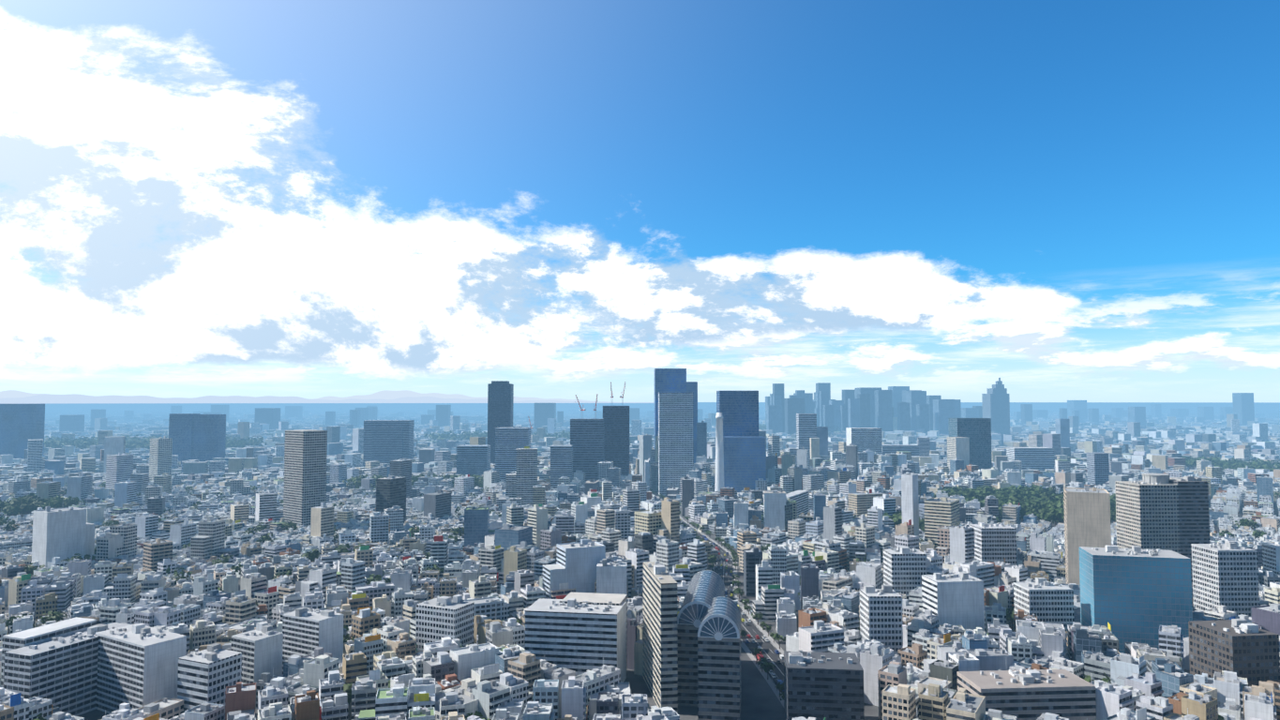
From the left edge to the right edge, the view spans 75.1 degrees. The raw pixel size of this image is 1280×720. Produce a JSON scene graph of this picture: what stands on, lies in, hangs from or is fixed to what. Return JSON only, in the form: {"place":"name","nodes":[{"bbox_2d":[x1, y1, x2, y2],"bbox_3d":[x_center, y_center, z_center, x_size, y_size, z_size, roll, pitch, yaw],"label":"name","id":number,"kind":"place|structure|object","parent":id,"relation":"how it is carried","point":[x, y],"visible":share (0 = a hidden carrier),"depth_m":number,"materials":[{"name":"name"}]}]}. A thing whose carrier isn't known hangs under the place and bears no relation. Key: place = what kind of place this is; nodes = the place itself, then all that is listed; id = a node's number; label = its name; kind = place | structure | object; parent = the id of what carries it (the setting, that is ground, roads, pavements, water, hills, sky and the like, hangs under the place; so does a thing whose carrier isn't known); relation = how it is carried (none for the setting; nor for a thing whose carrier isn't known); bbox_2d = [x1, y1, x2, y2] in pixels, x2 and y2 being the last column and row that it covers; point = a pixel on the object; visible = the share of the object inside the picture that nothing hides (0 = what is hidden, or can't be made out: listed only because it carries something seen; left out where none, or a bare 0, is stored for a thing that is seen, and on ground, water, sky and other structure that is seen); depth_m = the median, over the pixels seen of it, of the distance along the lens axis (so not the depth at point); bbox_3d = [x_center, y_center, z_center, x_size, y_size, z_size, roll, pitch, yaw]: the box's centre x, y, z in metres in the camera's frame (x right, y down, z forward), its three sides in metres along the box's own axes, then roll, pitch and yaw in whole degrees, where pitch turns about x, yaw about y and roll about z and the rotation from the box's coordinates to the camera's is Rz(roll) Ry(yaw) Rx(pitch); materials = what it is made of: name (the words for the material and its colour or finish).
{"place":"outdoors","nodes":[
{"label":"outdoors","id":0,"kind":"place"},
{"bbox_2d":[0,390,608,402],"bbox_3d":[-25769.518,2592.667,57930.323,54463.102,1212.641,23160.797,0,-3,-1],"label":"mountains","id":1,"kind":"structure","parent":0,"point":[386,395],"depth_m":67076.84,"materials":[{"name":"white"}]},
{"bbox_2d":[0,393,654,404],"bbox_3d":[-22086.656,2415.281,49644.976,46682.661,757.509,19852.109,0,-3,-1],"label":"mountains","id":2,"kind":"structure","parent":0,"point":[58,399],"depth_m":53618.46,"materials":[{"name":"blue"}]},
{"bbox_2d":[4,600,752,617],"bbox_3d":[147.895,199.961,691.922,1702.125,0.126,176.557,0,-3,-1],"label":"road","id":3,"kind":"structure","parent":0,"point":[750,603],"depth_m":658.69,"materials":[{"name":"grey asphalt"}]},
{"bbox_2d":[0,0,1279,402],"label":"sky","id":4,"kind":"structure","parent":0,"point":[1056,201],"materials":[{"name":"blue"}]},
{"bbox_2d":[4,402,1279,719],"bbox_3d":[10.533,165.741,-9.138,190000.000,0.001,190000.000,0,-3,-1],"label":"ground","id":5,"kind":"structure","parent":0,"point":[760,700],"depth_m":16344.21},
{"bbox_2d":[32,495,783,691],"bbox_3d":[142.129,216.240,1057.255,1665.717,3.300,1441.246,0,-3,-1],"label":"traffic vehicles","id":6,"kind":"object","parent":5,"relation":"on","point":[781,657],"visible":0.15,"depth_m":627.17,"materials":[{"name":"black"}]},
{"bbox_2d":[44,423,840,451],"bbox_3d":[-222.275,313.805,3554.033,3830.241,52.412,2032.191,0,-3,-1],"label":"forest","id":7,"kind":"object","parent":5,"relation":"on","point":[85,443],"visible":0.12,"depth_m":2793.42,"materials":[{"name":"green plant"}]},
{"bbox_2d":[0,484,1116,700],"bbox_3d":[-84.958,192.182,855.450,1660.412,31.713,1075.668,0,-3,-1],"label":"park trees","id":8,"kind":"object","parent":5,"relation":"on","point":[1041,504],"visible":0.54,"depth_m":1165.38,"materials":[{"name":"green plant"}]},
{"bbox_2d":[0,515,1268,719],"bbox_3d":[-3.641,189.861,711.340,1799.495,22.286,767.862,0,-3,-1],"label":"garden trees","id":9,"kind":"object","parent":5,"relation":"on","point":[60,615],"visible":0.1,"depth_m":799.10,"materials":[{"name":"green plant"}]},
{"bbox_2d":[0,455,1279,523],"bbox_3d":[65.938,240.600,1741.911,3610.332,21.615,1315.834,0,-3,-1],"label":"garden trees","id":10,"kind":"object","parent":5,"relation":"on","point":[335,504],"visible":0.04,"depth_m":1344.22,"materials":[{"name":"green plant"}]},
{"bbox_2d":[0,368,1279,719],"bbox_3d":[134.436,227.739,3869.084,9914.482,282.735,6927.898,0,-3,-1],"label":"buildings","id":11,"kind":"structure","parent":5,"relation":"on","point":[1165,562],"depth_m":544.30,"materials":[{"name":"grey concrete"}]},
{"bbox_2d":[574,394,585,419],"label":"tower crane","id":12,"kind":"object","parent":11,"relation":"on","point":[579,405],"visible":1,"depth_m":1513.78,"materials":[{"name":"white paint"}]},
{"bbox_2d":[593,393,597,419],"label":"tower crane","id":13,"kind":"object","parent":11,"relation":"on","point":[594,410],"visible":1,"depth_m":1524.22,"materials":[{"name":"white paint"}]},
{"bbox_2d":[619,381,625,406],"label":"tower crane","id":14,"kind":"object","parent":11,"relation":"on","point":[623,396],"visible":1,"depth_m":1584.06,"materials":[{"name":"white paint"}]},
{"bbox_2d":[677,570,741,640],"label":"arched glass roof","id":15,"kind":"structure","parent":11,"relation":"on","point":[709,609],"depth_m":455.65,"materials":[{"name":"glass"}]},
{"bbox_2d":[1141,473,1185,483],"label":"rooftop structure","id":16,"kind":"object","parent":11,"relation":"on","point":[1154,478],"visible":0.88,"depth_m":702.39,"materials":[{"name":"concrete"}]},
{"bbox_2d":[714,412,724,492],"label":"incinerator chimney","id":17,"kind":"object","parent":5,"relation":"on","point":[719,466],"visible":0.77,"depth_m":1280.81,"materials":[{"name":"white paint"}]},
{"bbox_2d":[342,454,1279,499],"bbox_3d":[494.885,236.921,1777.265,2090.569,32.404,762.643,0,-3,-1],"label":"park trees","id":18,"kind":"object","parent":5,"relation":"on","point":[1236,463],"visible":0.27,"depth_m":1855.02,"materials":[{"name":"green plant"}]},
{"bbox_2d":[651,494,783,707],"bbox_3d":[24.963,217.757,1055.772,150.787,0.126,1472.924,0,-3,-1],"label":"road","id":19,"kind":"structure","parent":0,"point":[753,629],"depth_m":593.02,"materials":[{"name":"grey asphalt"}]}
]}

